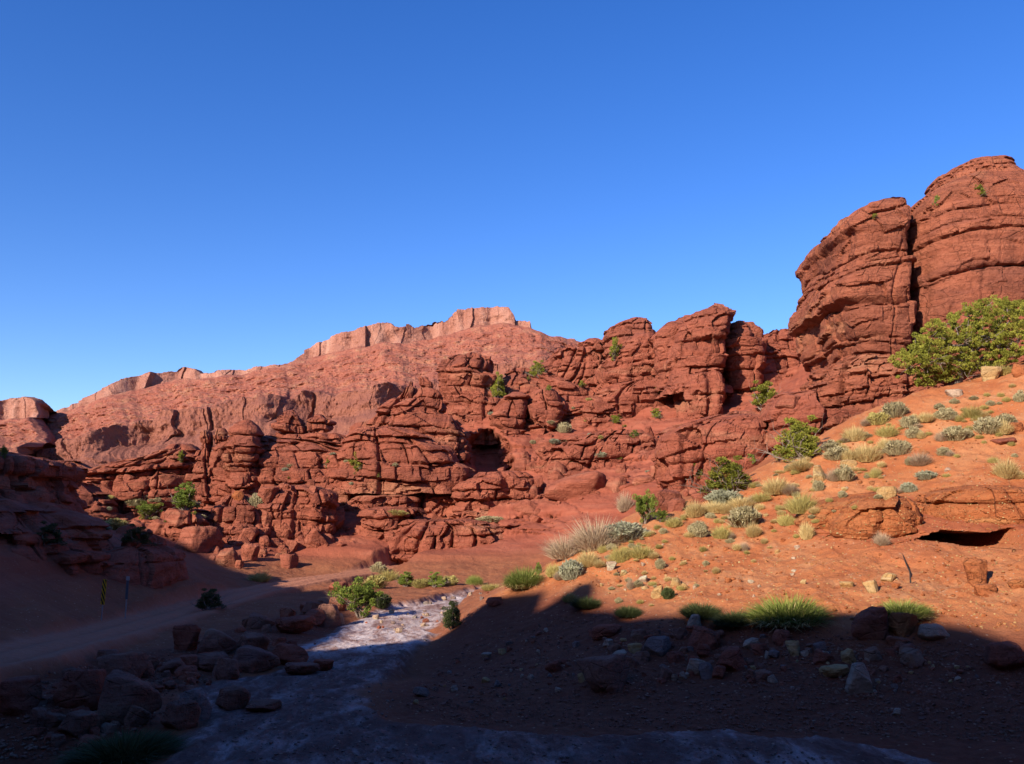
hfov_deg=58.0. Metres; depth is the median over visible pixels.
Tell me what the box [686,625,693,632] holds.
stone
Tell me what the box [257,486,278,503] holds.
boulder
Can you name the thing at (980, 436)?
dry grass
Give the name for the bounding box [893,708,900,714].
boulder
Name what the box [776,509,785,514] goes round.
dry grass
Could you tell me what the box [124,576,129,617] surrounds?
road marker
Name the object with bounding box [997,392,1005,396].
dry grass
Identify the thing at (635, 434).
green bush
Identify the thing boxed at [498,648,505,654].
stone
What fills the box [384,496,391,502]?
rock
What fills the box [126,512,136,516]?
boulder
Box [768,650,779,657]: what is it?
boulder
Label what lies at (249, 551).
boulder
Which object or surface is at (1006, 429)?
dry grass
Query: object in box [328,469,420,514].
rock wall
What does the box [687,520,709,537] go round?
sagebrush
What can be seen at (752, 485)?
dry grass
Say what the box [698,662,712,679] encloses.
boulder
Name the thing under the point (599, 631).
boulder
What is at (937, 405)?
dry grass
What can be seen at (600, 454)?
silver shrub
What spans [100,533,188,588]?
rock bank
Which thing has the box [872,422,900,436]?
olive tussock
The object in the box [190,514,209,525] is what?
boulder
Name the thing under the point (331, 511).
boulder
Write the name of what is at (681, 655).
stone
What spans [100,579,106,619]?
object marker
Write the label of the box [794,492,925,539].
rock outcrop
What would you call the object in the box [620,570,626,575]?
boulder
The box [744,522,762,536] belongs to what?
straw tussock
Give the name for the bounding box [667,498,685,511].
boulder
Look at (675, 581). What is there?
boulder
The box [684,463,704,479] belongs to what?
juniper bush
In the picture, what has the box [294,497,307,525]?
boulder
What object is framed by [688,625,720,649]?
boulder
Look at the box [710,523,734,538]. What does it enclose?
olive tussock
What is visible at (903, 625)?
boulder
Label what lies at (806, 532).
straw tussock
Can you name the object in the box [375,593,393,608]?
dark shrub
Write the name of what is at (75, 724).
boulder
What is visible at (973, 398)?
dry grass
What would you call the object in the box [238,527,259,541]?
boulder
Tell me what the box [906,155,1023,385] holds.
rock cliff
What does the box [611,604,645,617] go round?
dark grass
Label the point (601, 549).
dry grass
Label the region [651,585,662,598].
boulder
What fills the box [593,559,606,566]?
dry grass
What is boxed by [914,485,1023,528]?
rock outcrop
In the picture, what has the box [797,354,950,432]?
rock ledge
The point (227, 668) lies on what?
boulder
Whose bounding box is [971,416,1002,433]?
sagebrush
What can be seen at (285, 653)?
boulder
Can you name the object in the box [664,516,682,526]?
olive tussock
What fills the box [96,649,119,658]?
boulder
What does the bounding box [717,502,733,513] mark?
dry grass
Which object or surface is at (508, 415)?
rock outcrop
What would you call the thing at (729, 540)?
dry grass
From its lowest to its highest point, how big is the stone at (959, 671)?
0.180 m
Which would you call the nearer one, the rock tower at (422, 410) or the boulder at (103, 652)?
the boulder at (103, 652)
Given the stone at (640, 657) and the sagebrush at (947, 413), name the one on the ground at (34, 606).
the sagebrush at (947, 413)
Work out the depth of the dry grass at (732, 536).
44.21 m
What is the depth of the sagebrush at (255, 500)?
94.10 m
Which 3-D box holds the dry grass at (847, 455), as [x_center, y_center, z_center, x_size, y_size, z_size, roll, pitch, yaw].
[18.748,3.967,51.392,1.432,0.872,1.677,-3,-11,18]
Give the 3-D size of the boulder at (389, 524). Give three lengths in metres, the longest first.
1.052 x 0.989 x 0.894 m
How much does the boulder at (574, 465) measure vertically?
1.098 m
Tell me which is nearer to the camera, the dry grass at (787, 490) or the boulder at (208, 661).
the boulder at (208, 661)
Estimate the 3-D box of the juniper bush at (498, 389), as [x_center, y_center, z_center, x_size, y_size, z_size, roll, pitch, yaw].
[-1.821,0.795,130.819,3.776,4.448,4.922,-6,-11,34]
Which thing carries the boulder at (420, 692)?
on the ground at (34, 606)
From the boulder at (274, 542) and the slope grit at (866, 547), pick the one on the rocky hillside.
the boulder at (274, 542)
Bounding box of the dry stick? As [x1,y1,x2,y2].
[902,553,916,583]
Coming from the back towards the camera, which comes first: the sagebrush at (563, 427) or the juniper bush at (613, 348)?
the juniper bush at (613, 348)
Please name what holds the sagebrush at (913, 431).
on the ground at (34, 606)
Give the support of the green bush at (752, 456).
on the rock wall at (680, 448)
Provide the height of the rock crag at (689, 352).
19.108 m
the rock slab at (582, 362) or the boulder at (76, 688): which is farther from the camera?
the rock slab at (582, 362)
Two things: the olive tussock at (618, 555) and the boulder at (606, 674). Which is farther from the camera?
the olive tussock at (618, 555)
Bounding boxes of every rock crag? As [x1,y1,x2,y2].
[646,303,735,419]
[721,340,800,384]
[723,320,767,394]
[763,328,800,363]
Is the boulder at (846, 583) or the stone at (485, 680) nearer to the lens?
the stone at (485, 680)
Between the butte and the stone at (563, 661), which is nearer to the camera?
the stone at (563, 661)
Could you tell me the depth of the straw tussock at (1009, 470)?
44.33 m
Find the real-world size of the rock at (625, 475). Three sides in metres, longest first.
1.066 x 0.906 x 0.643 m
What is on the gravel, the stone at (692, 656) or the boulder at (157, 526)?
the stone at (692, 656)
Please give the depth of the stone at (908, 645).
28.52 m
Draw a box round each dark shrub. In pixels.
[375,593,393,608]
[660,587,674,598]
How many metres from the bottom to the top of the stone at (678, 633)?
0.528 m
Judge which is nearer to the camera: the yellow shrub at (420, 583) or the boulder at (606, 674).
the boulder at (606, 674)
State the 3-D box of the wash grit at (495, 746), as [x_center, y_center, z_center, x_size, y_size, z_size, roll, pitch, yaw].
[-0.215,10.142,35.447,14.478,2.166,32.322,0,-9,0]
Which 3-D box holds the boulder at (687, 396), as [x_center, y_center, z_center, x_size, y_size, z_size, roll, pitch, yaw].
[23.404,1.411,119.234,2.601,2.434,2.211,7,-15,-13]
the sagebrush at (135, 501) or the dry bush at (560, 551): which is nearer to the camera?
the dry bush at (560, 551)
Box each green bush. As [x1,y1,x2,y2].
[0,444,8,458]
[135,500,163,519]
[167,482,211,509]
[321,576,383,618]
[396,571,419,586]
[428,571,449,587]
[534,562,541,572]
[629,430,638,437]
[632,489,658,523]
[649,508,667,521]
[747,454,759,462]
[932,195,939,206]
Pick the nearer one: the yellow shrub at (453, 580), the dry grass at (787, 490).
the dry grass at (787, 490)
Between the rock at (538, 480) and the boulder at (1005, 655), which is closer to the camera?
the boulder at (1005, 655)
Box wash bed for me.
[164,588,942,763]
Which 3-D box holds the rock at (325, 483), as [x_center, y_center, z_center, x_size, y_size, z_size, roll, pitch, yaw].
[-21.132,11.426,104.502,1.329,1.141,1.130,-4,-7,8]
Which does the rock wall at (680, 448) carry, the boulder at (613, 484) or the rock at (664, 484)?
the rock at (664, 484)
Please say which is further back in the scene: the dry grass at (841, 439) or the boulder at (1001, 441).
the dry grass at (841, 439)
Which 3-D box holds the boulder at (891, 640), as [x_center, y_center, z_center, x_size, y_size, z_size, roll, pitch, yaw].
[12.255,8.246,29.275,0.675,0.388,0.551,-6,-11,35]
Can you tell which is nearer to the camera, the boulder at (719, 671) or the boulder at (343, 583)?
the boulder at (719, 671)
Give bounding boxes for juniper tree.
[887,294,1023,386]
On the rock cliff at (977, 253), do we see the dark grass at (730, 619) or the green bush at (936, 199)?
the green bush at (936, 199)
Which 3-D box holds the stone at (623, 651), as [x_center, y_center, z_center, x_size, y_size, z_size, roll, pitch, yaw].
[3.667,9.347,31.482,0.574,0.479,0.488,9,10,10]
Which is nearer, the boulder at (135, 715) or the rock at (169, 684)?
the boulder at (135, 715)
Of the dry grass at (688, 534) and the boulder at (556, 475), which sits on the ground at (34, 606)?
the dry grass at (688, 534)
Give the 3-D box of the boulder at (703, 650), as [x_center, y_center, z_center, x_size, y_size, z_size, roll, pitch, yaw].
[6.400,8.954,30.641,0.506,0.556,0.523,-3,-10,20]
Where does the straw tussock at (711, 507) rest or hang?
on the ground at (34, 606)
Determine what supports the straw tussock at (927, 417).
on the ground at (34, 606)
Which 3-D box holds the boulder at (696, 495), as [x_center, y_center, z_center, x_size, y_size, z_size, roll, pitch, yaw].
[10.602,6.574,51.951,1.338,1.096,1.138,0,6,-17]
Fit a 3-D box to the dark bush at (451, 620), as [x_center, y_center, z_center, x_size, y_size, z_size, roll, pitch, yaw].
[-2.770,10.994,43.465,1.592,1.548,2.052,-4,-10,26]
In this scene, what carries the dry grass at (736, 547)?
on the ground at (34, 606)
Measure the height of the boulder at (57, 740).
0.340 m
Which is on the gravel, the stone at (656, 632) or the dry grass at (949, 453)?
the stone at (656, 632)
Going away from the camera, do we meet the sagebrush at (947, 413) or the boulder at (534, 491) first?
the sagebrush at (947, 413)
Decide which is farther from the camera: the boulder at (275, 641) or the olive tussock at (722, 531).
the olive tussock at (722, 531)
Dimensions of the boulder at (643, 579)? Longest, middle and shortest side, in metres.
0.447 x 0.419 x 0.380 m
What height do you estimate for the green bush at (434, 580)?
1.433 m
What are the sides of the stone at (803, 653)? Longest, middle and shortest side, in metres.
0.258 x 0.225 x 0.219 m
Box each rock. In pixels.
[111,720,119,727]
[146,529,152,536]
[155,686,164,691]
[158,511,164,518]
[163,680,175,689]
[178,684,186,690]
[185,677,195,683]
[234,627,245,632]
[236,541,243,545]
[241,536,251,542]
[241,618,247,626]
[278,545,286,552]
[281,523,293,532]
[299,602,305,610]
[303,526,310,534]
[307,479,314,485]
[309,485,317,492]
[320,479,329,487]
[337,542,346,546]
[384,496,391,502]
[521,451,529,458]
[521,480,525,487]
[534,476,542,487]
[590,454,597,465]
[596,440,604,447]
[620,474,629,477]
[644,426,653,436]
[650,452,656,460]
[658,474,667,486]
[682,490,689,496]
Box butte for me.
[0,397,56,454]
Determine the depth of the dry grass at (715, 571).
39.13 m
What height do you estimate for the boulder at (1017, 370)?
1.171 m
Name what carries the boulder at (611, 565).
on the ground at (34, 606)
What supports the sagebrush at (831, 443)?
on the ground at (34, 606)
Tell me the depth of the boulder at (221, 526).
92.63 m
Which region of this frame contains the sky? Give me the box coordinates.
[0,0,1023,410]
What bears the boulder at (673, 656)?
on the ground at (34, 606)
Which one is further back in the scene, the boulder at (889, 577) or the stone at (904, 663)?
the boulder at (889, 577)
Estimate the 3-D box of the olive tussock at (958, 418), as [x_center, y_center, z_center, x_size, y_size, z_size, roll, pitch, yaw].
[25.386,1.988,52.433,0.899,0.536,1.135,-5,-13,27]
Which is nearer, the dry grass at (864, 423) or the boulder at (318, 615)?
the boulder at (318, 615)
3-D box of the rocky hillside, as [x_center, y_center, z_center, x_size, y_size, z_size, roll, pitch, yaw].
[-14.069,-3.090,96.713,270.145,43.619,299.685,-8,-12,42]
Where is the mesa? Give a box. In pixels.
[29,306,579,466]
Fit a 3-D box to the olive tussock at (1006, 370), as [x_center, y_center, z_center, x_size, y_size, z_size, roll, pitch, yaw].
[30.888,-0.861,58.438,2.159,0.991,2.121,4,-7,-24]
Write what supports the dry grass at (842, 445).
on the ground at (34, 606)
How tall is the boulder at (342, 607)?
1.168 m
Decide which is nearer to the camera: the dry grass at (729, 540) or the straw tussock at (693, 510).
the dry grass at (729, 540)
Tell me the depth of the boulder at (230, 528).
91.35 m
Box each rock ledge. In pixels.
[0,451,88,514]
[58,443,200,519]
[207,426,458,505]
[349,422,363,431]
[356,506,503,563]
[448,429,657,519]
[502,367,621,430]
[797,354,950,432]
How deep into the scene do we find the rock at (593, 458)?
108.18 m
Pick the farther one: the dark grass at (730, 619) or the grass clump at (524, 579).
the grass clump at (524, 579)
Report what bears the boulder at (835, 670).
on the ground at (34, 606)
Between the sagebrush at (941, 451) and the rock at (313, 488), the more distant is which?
the rock at (313, 488)
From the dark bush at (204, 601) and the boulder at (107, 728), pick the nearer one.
the boulder at (107, 728)
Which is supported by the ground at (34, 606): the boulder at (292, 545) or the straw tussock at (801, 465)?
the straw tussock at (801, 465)
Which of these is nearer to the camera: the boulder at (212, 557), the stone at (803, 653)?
the stone at (803, 653)
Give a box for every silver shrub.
[549,438,560,443]
[557,558,585,579]
[594,451,607,456]
[601,520,653,540]
[704,489,745,504]
[898,482,919,491]
[914,469,937,479]
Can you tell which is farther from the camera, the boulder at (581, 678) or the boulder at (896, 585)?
the boulder at (896, 585)
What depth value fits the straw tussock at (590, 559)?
43.89 m
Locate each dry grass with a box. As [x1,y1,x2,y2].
[551,573,562,579]
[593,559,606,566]
[595,545,607,552]
[605,543,615,549]
[614,597,623,602]
[634,579,642,586]
[641,531,651,536]
[646,552,659,558]
[648,581,658,585]
[654,543,662,548]
[658,528,667,533]
[675,584,684,590]
[682,532,694,537]
[699,546,706,551]
[702,560,709,565]
[704,512,716,517]
[711,566,720,573]
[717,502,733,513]
[725,538,734,542]
[728,532,735,538]
[730,544,742,550]
[748,482,756,487]
[754,503,765,509]
[760,537,767,543]
[772,470,784,472]
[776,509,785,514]
[779,482,799,494]
[789,470,799,474]
[807,506,820,513]
[810,519,820,522]
[826,468,839,480]
[832,442,848,447]
[836,436,851,441]
[836,490,847,497]
[837,448,855,459]
[859,417,872,425]
[871,465,882,473]
[873,494,883,498]
[877,461,886,466]
[916,431,928,438]
[933,403,946,408]
[933,431,950,441]
[945,450,955,455]
[949,398,960,403]
[967,396,978,399]
[974,434,984,438]
[975,410,991,417]
[985,400,995,405]
[987,455,999,462]
[991,417,1020,434]
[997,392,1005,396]
[1000,397,1011,401]
[1008,442,1015,445]
[1013,471,1023,478]
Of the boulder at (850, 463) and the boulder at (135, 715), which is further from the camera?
the boulder at (850, 463)
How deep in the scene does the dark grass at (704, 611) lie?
33.60 m
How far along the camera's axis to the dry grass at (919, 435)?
51.59 m
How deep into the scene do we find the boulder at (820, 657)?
28.65 m
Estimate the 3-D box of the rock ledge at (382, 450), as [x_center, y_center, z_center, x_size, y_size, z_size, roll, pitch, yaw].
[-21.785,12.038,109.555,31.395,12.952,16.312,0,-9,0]
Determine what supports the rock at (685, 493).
on the ground at (34, 606)
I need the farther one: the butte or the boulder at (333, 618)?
the butte
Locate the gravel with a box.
[407,610,1023,741]
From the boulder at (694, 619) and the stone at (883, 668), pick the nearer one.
the stone at (883, 668)
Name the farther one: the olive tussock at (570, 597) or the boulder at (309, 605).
the boulder at (309, 605)
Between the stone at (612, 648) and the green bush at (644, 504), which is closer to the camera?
the stone at (612, 648)
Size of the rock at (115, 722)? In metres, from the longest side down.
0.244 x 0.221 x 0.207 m
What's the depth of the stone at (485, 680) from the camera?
31.71 m
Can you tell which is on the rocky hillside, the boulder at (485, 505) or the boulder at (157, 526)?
the boulder at (157, 526)
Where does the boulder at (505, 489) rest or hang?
on the rock ledge at (583, 445)
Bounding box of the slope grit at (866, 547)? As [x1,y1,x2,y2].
[552,392,1021,628]
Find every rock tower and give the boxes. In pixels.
[361,376,472,462]
[435,352,499,444]
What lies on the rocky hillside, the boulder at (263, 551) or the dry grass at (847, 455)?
the boulder at (263, 551)
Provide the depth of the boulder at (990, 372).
57.73 m
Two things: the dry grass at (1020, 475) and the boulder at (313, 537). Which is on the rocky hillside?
the boulder at (313, 537)
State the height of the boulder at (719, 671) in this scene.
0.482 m
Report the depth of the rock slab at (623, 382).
131.48 m
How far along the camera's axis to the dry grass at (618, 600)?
38.50 m
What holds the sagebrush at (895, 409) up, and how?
on the ground at (34, 606)
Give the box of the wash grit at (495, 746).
[215,605,834,763]
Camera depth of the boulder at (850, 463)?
50.56 m
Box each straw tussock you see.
[576,548,600,566]
[683,498,706,517]
[700,499,730,512]
[724,494,757,508]
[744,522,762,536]
[758,474,796,494]
[784,458,812,470]
[797,521,815,539]
[838,423,868,440]
[851,442,885,461]
[874,435,891,448]
[913,411,936,422]
[987,456,1021,478]
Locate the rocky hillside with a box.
[0,363,809,583]
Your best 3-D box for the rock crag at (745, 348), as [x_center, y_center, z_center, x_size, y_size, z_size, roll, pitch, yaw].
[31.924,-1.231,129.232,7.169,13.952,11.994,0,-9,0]
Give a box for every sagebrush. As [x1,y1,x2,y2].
[125,498,146,505]
[247,492,262,506]
[370,561,387,571]
[476,516,505,521]
[556,422,573,432]
[655,558,665,568]
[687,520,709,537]
[724,505,762,527]
[812,480,824,490]
[819,439,839,450]
[820,446,848,460]
[833,463,856,480]
[879,400,909,417]
[880,438,913,454]
[896,415,918,427]
[903,425,924,437]
[904,456,911,464]
[933,407,957,419]
[936,447,950,455]
[937,423,970,440]
[965,427,973,437]
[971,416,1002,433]
[996,413,1018,423]
[1012,390,1023,401]
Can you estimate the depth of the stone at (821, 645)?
29.34 m
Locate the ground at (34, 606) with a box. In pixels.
[0,360,1023,763]
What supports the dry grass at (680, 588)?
on the ground at (34, 606)
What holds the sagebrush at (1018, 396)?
on the ground at (34, 606)
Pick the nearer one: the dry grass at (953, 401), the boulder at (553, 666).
the boulder at (553, 666)
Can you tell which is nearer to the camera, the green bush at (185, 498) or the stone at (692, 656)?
the stone at (692, 656)
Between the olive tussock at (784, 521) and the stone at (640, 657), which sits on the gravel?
the stone at (640, 657)
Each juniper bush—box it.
[178,450,184,462]
[348,451,362,474]
[487,370,510,398]
[522,360,548,377]
[579,380,585,387]
[608,337,621,360]
[609,414,621,423]
[650,408,661,418]
[669,455,759,493]
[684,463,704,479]
[743,414,829,461]
[744,380,781,409]
[974,184,989,196]
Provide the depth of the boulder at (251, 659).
32.52 m
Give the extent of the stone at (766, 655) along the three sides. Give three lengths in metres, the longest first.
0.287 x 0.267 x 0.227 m
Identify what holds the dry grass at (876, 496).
on the rock outcrop at (837, 522)
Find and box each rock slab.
[541,338,605,387]
[593,317,673,418]
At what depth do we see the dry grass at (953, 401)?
54.47 m
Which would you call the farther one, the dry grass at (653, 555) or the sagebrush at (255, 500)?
the sagebrush at (255, 500)
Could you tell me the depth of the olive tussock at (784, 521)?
44.35 m
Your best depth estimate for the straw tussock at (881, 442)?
51.71 m
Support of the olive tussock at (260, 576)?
on the ground at (34, 606)
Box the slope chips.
[556,389,1021,630]
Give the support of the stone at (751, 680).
on the gravel
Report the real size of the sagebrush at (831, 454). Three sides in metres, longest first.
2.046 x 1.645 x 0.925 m
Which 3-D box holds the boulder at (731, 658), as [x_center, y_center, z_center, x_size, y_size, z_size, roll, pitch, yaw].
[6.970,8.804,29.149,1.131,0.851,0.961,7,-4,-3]
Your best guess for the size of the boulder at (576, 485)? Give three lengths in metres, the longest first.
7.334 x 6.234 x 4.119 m
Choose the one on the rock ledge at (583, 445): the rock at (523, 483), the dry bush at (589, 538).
the rock at (523, 483)
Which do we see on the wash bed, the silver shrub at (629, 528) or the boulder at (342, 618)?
the boulder at (342, 618)
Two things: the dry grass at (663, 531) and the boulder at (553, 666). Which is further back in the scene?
the dry grass at (663, 531)
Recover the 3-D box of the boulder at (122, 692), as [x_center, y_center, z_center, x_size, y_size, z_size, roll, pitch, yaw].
[-9.799,8.159,23.588,1.516,1.469,1.289,-3,-4,-6]
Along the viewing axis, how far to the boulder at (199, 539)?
87.05 m
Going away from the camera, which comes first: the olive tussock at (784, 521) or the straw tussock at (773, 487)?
the olive tussock at (784, 521)
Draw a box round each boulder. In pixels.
[0,675,41,715]
[30,707,46,727]
[44,712,65,727]
[50,733,65,747]
[53,669,106,710]
[57,709,99,737]
[70,707,90,711]
[76,734,103,748]
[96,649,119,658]
[96,651,148,678]
[97,670,161,726]
[100,722,116,734]
[116,523,135,534]
[123,474,135,480]
[123,705,151,726]
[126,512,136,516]
[127,521,145,531]
[141,660,154,677]
[145,520,165,534]
[148,657,159,669]
[157,657,185,673]
[160,698,200,729]
[161,670,171,676]
[164,508,187,526]
[166,527,178,539]
[172,624,200,650]
[174,526,222,552]
[174,665,198,679]
[176,654,199,668]
[179,687,211,720]
[184,671,200,681]
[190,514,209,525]
[197,628,236,653]
[197,652,228,671]
[209,555,216,559]
[211,546,220,553]
[212,661,217,676]
[215,657,239,679]
[215,685,250,710]
[216,547,237,566]
[217,521,225,540]
[226,526,235,530]
[232,491,243,500]
[232,645,280,673]
[234,560,243,568]
[237,632,269,649]
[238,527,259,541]
[241,542,259,560]
[245,699,281,711]
[246,612,273,628]
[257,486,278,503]
[257,535,270,546]
[258,509,271,526]
[259,549,267,554]
[270,538,282,546]
[272,637,286,645]
[272,643,308,664]
[275,615,315,633]
[279,607,295,616]
[280,554,298,568]
[281,548,289,553]
[281,640,296,644]
[284,662,319,674]
[286,540,297,553]
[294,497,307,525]
[297,535,305,547]
[300,601,320,614]
[304,528,327,547]
[305,608,325,625]
[313,659,333,670]
[318,604,341,627]
[322,533,335,541]
[323,522,334,533]
[328,507,334,515]
[328,581,348,590]
[329,597,348,610]
[340,614,344,625]
[385,519,392,528]
[413,687,428,696]
[460,492,467,499]
[464,521,476,527]
[476,489,490,500]
[481,500,489,509]
[481,652,491,659]
[486,597,502,606]
[496,487,509,491]
[513,458,530,470]
[513,499,537,515]
[526,461,535,470]
[528,477,542,498]
[529,514,542,522]
[533,508,540,515]
[534,446,551,459]
[537,439,552,453]
[538,460,547,464]
[544,471,606,501]
[545,660,560,672]
[549,469,563,480]
[553,462,566,473]
[568,461,580,469]
[570,415,587,429]
[576,654,628,693]
[577,673,585,682]
[590,624,621,639]
[605,477,626,492]
[606,561,616,570]
[615,464,625,472]
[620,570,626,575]
[628,643,641,653]
[632,475,654,485]
[638,575,647,581]
[639,433,653,442]
[642,636,670,656]
[649,489,682,510]
[650,465,656,477]
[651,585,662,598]
[666,651,679,663]
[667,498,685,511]
[670,577,680,587]
[682,582,688,589]
[683,389,701,401]
[686,658,704,674]
[687,614,701,625]
[688,489,709,502]
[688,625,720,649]
[696,644,712,657]
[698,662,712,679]
[712,665,725,678]
[716,646,746,671]
[743,637,758,648]
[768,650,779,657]
[775,394,800,408]
[785,640,799,656]
[812,465,825,483]
[813,648,833,664]
[819,664,849,677]
[839,581,853,586]
[840,459,857,467]
[840,648,856,663]
[845,662,873,694]
[851,606,888,640]
[862,580,877,593]
[876,486,897,499]
[880,572,896,581]
[885,635,909,645]
[888,612,917,637]
[891,582,900,588]
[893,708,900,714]
[900,648,924,667]
[918,449,929,456]
[918,623,949,640]
[945,389,962,396]
[963,557,986,586]
[974,583,997,596]
[981,366,1001,381]
[984,641,1023,670]
[990,437,1016,444]
[1007,579,1023,588]
[1009,422,1023,432]
[1011,363,1023,377]
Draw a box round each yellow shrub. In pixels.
[103,517,127,529]
[363,574,389,588]
[387,509,408,515]
[411,578,428,587]
[442,575,461,585]
[865,411,890,424]
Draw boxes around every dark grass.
[42,724,200,763]
[568,595,603,608]
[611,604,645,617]
[674,600,724,619]
[702,609,751,626]
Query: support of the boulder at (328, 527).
on the boulder at (329, 537)
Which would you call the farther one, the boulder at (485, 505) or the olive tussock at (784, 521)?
the boulder at (485, 505)
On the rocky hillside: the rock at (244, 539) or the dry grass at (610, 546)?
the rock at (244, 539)
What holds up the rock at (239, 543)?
on the rocky hillside
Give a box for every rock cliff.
[788,197,916,384]
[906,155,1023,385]
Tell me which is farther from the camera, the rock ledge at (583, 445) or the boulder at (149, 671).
the rock ledge at (583, 445)
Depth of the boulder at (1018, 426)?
49.74 m
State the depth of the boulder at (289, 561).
86.26 m
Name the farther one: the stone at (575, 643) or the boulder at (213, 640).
the boulder at (213, 640)
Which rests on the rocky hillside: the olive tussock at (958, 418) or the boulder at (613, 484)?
the boulder at (613, 484)
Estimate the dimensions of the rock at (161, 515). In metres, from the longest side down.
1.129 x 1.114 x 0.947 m
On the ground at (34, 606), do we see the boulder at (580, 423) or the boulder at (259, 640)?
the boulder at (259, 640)
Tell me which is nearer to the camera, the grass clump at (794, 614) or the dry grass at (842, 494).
the grass clump at (794, 614)
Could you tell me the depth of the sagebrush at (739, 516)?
45.68 m
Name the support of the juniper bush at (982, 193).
on the rock cliff at (977, 253)
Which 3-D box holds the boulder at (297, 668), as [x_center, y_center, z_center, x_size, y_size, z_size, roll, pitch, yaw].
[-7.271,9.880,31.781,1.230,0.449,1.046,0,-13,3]
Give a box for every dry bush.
[539,534,581,559]
[560,513,634,551]
[615,489,635,511]
[626,579,634,589]
[740,543,748,550]
[870,530,895,545]
[902,450,934,465]
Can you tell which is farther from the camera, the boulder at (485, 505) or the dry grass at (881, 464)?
the boulder at (485, 505)
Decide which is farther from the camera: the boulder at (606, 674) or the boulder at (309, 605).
the boulder at (309, 605)
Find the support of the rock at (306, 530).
on the rock wall at (227, 509)
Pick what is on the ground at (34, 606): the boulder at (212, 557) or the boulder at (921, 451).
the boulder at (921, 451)
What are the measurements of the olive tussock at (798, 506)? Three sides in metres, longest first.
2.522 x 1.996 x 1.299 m
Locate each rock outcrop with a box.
[271,409,345,441]
[418,461,475,516]
[488,389,563,468]
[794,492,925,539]
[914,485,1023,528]
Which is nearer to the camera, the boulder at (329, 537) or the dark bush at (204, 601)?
the dark bush at (204, 601)
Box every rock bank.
[0,498,114,574]
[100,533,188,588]
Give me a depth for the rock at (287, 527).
93.61 m
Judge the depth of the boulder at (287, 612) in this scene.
48.53 m
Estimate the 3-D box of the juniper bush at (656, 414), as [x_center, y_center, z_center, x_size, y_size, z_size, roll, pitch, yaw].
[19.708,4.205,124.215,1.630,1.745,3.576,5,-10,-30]
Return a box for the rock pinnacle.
[184,420,266,511]
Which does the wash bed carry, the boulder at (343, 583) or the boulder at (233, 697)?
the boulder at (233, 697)
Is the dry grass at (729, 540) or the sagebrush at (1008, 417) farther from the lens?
the sagebrush at (1008, 417)
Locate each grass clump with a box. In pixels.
[464,575,484,584]
[497,564,545,588]
[738,592,841,631]
[863,597,938,621]
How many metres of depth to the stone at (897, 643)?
29.01 m
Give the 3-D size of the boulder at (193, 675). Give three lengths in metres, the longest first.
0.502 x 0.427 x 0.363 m
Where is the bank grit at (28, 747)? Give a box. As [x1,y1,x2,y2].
[0,602,340,759]
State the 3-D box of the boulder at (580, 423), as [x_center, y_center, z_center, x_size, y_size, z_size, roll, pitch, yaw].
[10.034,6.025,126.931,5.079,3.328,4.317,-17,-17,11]
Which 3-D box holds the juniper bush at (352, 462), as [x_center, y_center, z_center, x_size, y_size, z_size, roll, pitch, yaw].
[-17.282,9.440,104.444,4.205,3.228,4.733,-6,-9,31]
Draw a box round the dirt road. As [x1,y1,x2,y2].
[0,554,399,676]
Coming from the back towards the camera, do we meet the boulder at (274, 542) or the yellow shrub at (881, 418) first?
the boulder at (274, 542)
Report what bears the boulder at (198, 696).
on the wash bed
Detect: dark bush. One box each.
[35,521,80,545]
[114,524,178,546]
[188,588,236,610]
[439,599,467,630]
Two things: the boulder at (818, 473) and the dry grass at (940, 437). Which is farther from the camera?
the dry grass at (940, 437)
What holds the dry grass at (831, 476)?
on the ground at (34, 606)
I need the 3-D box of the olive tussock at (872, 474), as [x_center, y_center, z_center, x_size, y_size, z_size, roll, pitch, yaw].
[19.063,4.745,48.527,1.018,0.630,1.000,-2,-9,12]
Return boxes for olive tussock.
[245,569,274,581]
[378,568,399,580]
[479,582,499,590]
[543,562,559,576]
[560,590,578,602]
[605,543,631,562]
[625,542,656,558]
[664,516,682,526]
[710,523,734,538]
[749,490,773,501]
[774,512,795,525]
[779,490,821,513]
[867,467,881,477]
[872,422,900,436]
[954,414,965,421]
[958,404,981,417]
[990,363,1011,375]
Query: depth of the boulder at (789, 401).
81.92 m
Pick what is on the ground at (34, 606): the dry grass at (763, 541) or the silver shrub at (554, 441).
the dry grass at (763, 541)
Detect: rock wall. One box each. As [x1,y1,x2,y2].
[160,485,338,544]
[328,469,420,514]
[653,389,855,491]
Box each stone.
[395,628,401,632]
[451,685,457,691]
[481,677,489,682]
[494,679,500,686]
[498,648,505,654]
[527,674,533,679]
[560,658,567,664]
[572,641,579,647]
[603,638,613,646]
[607,643,621,654]
[613,649,626,654]
[631,651,649,663]
[643,634,653,639]
[653,629,660,635]
[659,665,673,679]
[670,628,686,639]
[671,674,677,680]
[672,651,684,660]
[678,671,686,679]
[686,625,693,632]
[687,655,698,662]
[716,629,723,637]
[748,678,755,682]
[749,643,766,655]
[755,669,771,680]
[764,651,769,658]
[767,674,777,682]
[772,629,790,645]
[800,650,808,656]
[813,641,825,650]
[864,646,882,661]
[869,670,875,675]
[878,665,887,671]
[890,684,897,688]
[892,674,901,682]
[895,640,905,646]
[899,643,914,656]
[900,657,907,666]
[956,669,963,673]
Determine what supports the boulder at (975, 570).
on the ground at (34, 606)
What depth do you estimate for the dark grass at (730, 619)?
32.27 m
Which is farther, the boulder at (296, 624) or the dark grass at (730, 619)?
the boulder at (296, 624)
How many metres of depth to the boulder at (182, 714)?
23.16 m
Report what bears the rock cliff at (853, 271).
on the ground at (34, 606)
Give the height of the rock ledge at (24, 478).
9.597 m

